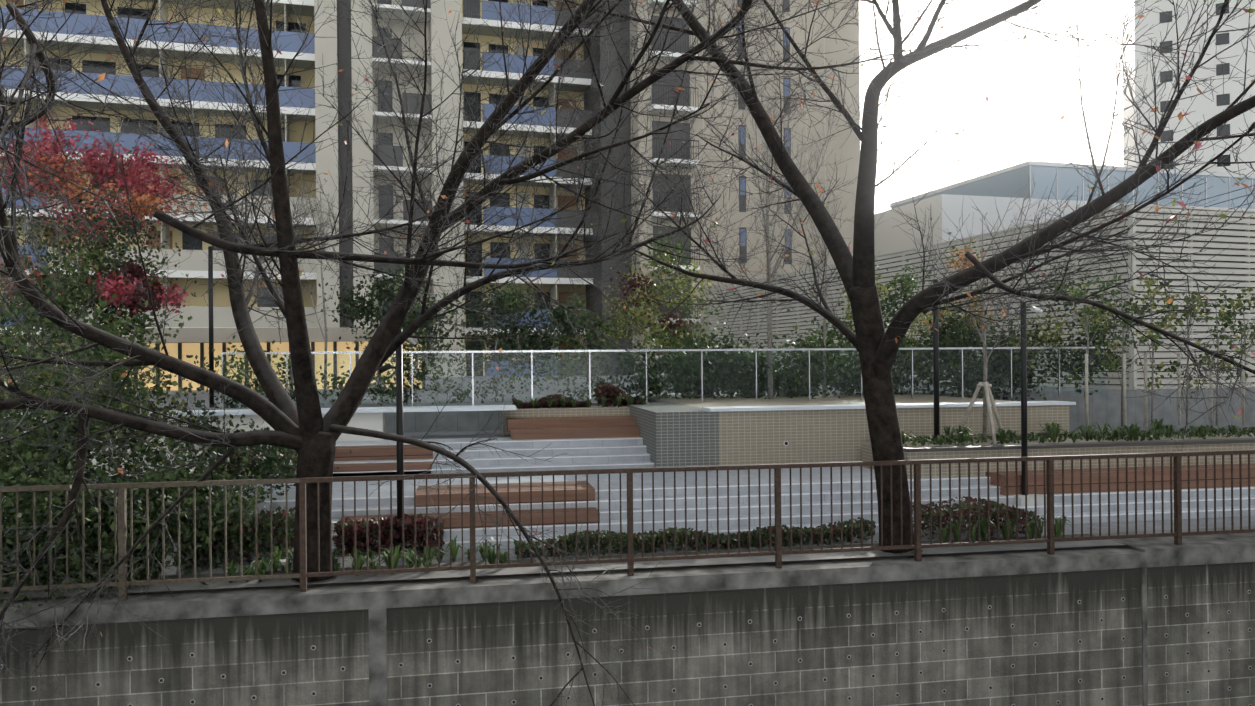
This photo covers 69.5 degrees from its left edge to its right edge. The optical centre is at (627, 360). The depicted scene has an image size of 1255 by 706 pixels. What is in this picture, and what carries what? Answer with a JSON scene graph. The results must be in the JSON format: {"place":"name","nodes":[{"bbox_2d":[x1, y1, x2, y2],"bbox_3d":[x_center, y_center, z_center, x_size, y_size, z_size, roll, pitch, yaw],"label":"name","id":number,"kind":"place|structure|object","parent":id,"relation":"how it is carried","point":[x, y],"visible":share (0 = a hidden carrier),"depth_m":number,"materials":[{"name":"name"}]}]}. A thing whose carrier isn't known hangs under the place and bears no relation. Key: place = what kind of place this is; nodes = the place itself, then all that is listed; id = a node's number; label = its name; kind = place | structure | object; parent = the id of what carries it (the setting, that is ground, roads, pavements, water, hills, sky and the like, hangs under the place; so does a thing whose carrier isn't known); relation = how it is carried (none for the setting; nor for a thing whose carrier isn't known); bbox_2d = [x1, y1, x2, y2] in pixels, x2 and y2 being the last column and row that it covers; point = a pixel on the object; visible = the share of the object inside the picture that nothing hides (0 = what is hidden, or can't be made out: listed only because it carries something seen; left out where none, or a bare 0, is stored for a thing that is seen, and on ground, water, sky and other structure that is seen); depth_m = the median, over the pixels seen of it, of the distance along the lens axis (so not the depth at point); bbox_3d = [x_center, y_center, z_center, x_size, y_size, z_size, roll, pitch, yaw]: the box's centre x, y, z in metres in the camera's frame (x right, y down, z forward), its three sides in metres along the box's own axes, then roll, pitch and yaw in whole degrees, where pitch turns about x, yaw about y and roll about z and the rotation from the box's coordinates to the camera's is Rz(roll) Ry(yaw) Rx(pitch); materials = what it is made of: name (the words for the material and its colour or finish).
{"place":"outdoors","nodes":[
{"label":"outdoors","id":0,"kind":"place"},
{"bbox_2d":[0,526,1254,598],"bbox_3d":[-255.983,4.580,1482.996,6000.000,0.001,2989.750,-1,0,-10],"label":"concrete curb","id":1,"kind":"structure","parent":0,"point":[510,571],"depth_m":10.32,"materials":[{"name":"grey concrete"}]},
{"bbox_2d":[0,0,859,382],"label":"apartment building","id":2,"kind":"structure","parent":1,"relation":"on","point":[324,46],"depth_m":51.48,"materials":[{"name":"white concrete"}]},
{"bbox_2d":[0,0,1016,705],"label":"cherry tree","id":3,"kind":"object","parent":1,"relation":"on","point":[306,432],"visible":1,"depth_m":9.30,"materials":[{"name":"brown plant"}]},
{"bbox_2d":[3,0,1254,648],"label":"leaves","id":4,"kind":"object","parent":3,"relation":"on","point":[623,220],"visible":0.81,"depth_m":8.91,"materials":[{"name":"red plant"}]},
{"bbox_2d":[0,270,1076,610],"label":"planting","id":5,"kind":"object","parent":1,"relation":"on","point":[266,462],"visible":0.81,"depth_m":10.84,"materials":[{"name":"green plant"}]},
{"bbox_2d":[0,375,1254,486],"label":"terrace slab","id":6,"kind":"structure","parent":1,"relation":"on","point":[1105,407],"depth_m":22.77,"materials":[{"name":"grey concrete"}]},
{"bbox_2d":[0,104,214,410],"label":"maple tree","id":7,"kind":"object","parent":6,"relation":"on","point":[121,287],"visible":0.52,"depth_m":21.24,"materials":[{"name":"plant"}]},
{"bbox_2d":[6,240,98,358],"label":"branches","id":8,"kind":"object","parent":7,"relation":"attached to","point":[38,285],"visible":0.06,"depth_m":21.46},
{"bbox_2d":[0,412,384,476],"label":"cream wall","id":9,"kind":"structure","parent":6,"relation":"on","point":[373,421],"depth_m":15.45,"materials":[{"name":"white paint"}]},
{"bbox_2d":[4,405,515,418],"bbox_3d":[-17.152,0.982,13.899,30.661,0.060,0.780,-1,0,-10],"label":"wall coping","id":10,"kind":"object","parent":9,"relation":"on","point":[393,409],"visible":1,"depth_m":15.87,"materials":[{"name":"white concrete"}]},
{"bbox_2d":[101,327,425,390],"bbox_3d":[-11.733,-0.056,29.608,10.067,2.000,1.699,-1,0,-10],"label":"lit lobby","id":11,"kind":"object","parent":6,"relation":"on","point":[194,342],"visible":0.23,"depth_m":29.62,"materials":[{"name":"yellow glass"}]},
{"bbox_2d":[502,405,629,434],"bbox_3d":[-0.917,1.125,17.372,2.924,0.470,0.900,-1,0,-10],"label":"planter box","id":12,"kind":"object","parent":6,"relation":"on","point":[573,412],"visible":0.21,"depth_m":16.89,"materials":[{"name":"beige tile"}]},
{"bbox_2d":[243,42,1054,441],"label":"young trees","id":13,"kind":"object","parent":6,"relation":"on","point":[773,274],"visible":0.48,"depth_m":19.33,"materials":[{"name":"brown plant"}]},
{"bbox_2d":[221,346,1106,409],"bbox_3d":[1.466,0.299,17.917,17.889,1.060,0.050,-1,0,-10],"label":"glass balustrade","id":14,"kind":"object","parent":6,"relation":"on","point":[622,351],"visible":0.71,"depth_m":17.89,"materials":[{"name":"white"}]},
{"bbox_2d":[182,223,1153,409],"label":"shrubs","id":15,"kind":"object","parent":6,"relation":"on","point":[953,336],"depth_m":20.62,"materials":[{"name":"green plant"}]},
{"bbox_2d":[620,394,1069,466],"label":"tiled wall","id":16,"kind":"structure","parent":6,"relation":"on","point":[680,432],"depth_m":15.12,"materials":[{"name":"beige tile"}]},
{"bbox_2d":[701,401,1075,411],"bbox_3d":[4.562,0.777,15.615,6.614,0.050,0.590,-1,0,-10],"label":"wall coping","id":17,"kind":"object","parent":16,"relation":"on","point":[853,406],"visible":0.79,"depth_m":15.38,"materials":[{"name":"white concrete"}]},
{"bbox_2d":[2,466,1254,582],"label":"steps","id":18,"kind":"structure","parent":1,"relation":"on","point":[615,499],"depth_m":12.63,"materials":[{"name":"concrete"}]},
{"bbox_2d":[161,521,387,574],"bbox_3d":[-4.019,2.197,10.776,2.538,0.360,1.100,-1,0,-10],"label":"planter edge","id":19,"kind":"object","parent":18,"relation":"on","point":[171,571],"visible":0.21,"depth_m":10.29,"materials":[{"name":"grey concrete"}]},
{"bbox_2d":[234,437,653,479],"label":"steps","id":20,"kind":"structure","parent":18,"relation":"on","point":[605,453],"depth_m":15.02,"materials":[{"name":"concrete"}]},
{"bbox_2d":[208,246,1046,552],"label":"lamp posts","id":21,"kind":"object","parent":18,"relation":"on","point":[398,368],"visible":0.67,"depth_m":13.14,"materials":[{"name":"black metal"}]},
{"bbox_2d":[219,415,1254,529],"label":"wooden benches","id":22,"kind":"object","parent":18,"relation":"on","point":[526,428],"visible":0.5,"depth_m":13.57,"materials":[{"name":"brown wood"}]},
{"bbox_2d":[487,0,1254,558],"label":"cherry tree","id":23,"kind":"object","parent":1,"relation":"on","point":[875,344],"visible":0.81,"depth_m":9.77,"materials":[{"name":"brown plant"}]},
{"bbox_2d":[709,203,1254,388],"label":"building","id":24,"kind":"structure","parent":1,"relation":"on","point":[1235,261],"depth_m":24.26,"materials":[{"name":"grey"}]},
{"bbox_2d":[862,433,1254,478],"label":"planter","id":25,"kind":"object","parent":1,"relation":"on","point":[867,455],"visible":0.2,"depth_m":14.02,"materials":[{"name":"beige tile"}]},
{"bbox_2d":[512,382,1254,446],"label":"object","id":26,"kind":"object","parent":25,"relation":"on","point":[614,395],"visible":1,"depth_m":14.77,"materials":[{"name":"green plant"}]},
{"bbox_2d":[903,438,1254,451],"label":"planter coping","id":27,"kind":"object","parent":25,"relation":"on","point":[1067,445],"visible":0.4,"depth_m":13.95,"materials":[{"name":"grey concrete"}]},
{"bbox_2d":[956,353,1244,444],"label":"tree stakes","id":28,"kind":"object","parent":25,"relation":"on","point":[988,392],"visible":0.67,"depth_m":18.05,"materials":[{"name":"grey wood"}]},
{"bbox_2d":[874,161,1254,255],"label":"grey building","id":29,"kind":"structure","parent":1,"relation":"on","point":[1004,184],"depth_m":66.47,"materials":[{"name":"grey"}]},
{"bbox_2d":[859,0,1122,213],"label":"sky","id":30,"kind":"structure","parent":0,"point":[1004,125],"materials":[{"name":"white"}]},
{"bbox_2d":[1122,0,1254,173],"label":"white tower","id":31,"kind":"structure","parent":0,"point":[1201,105],"depth_m":90.37,"materials":[{"name":"white concrete"}]},
{"bbox_2d":[1186,185,1253,208],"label":"overhead wires","id":32,"kind":"object","parent":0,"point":[1227,200],"visible":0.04,"depth_m":31.76,"materials":[{"name":"black"}]},
{"label":"river bed","id":33,"kind":"structure","parent":0,"visible":0},
{"bbox_2d":[0,562,1254,705],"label":"retaining wall","id":34,"kind":"structure","parent":33,"relation":"on","point":[249,657],"depth_m":10.10,"materials":[{"name":"grey concrete"}]},
{"bbox_2d":[0,590,1251,705],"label":"weep holes","id":35,"kind":"object","parent":34,"relation":"in","point":[342,668],"depth_m":10.18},
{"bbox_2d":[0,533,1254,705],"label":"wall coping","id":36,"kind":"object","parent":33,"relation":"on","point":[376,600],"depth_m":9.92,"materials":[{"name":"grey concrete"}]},
{"bbox_2d":[0,478,299,600],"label":"fence","id":37,"kind":"object","parent":36,"relation":"on","point":[122,520],"visible":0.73,"depth_m":9.18,"materials":[{"name":"brown metal"}]},
{"bbox_2d":[0,534,1125,601],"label":"soil strip","id":38,"kind":"object","parent":36,"relation":"on","point":[570,558],"visible":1,"depth_m":10.48,"materials":[{"name":"brown soil"}]},
{"bbox_2d":[299,450,1254,591],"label":"fence","id":39,"kind":"object","parent":36,"relation":"on","point":[918,546],"visible":0.96,"depth_m":10.40,"materials":[{"name":"brown metal"}]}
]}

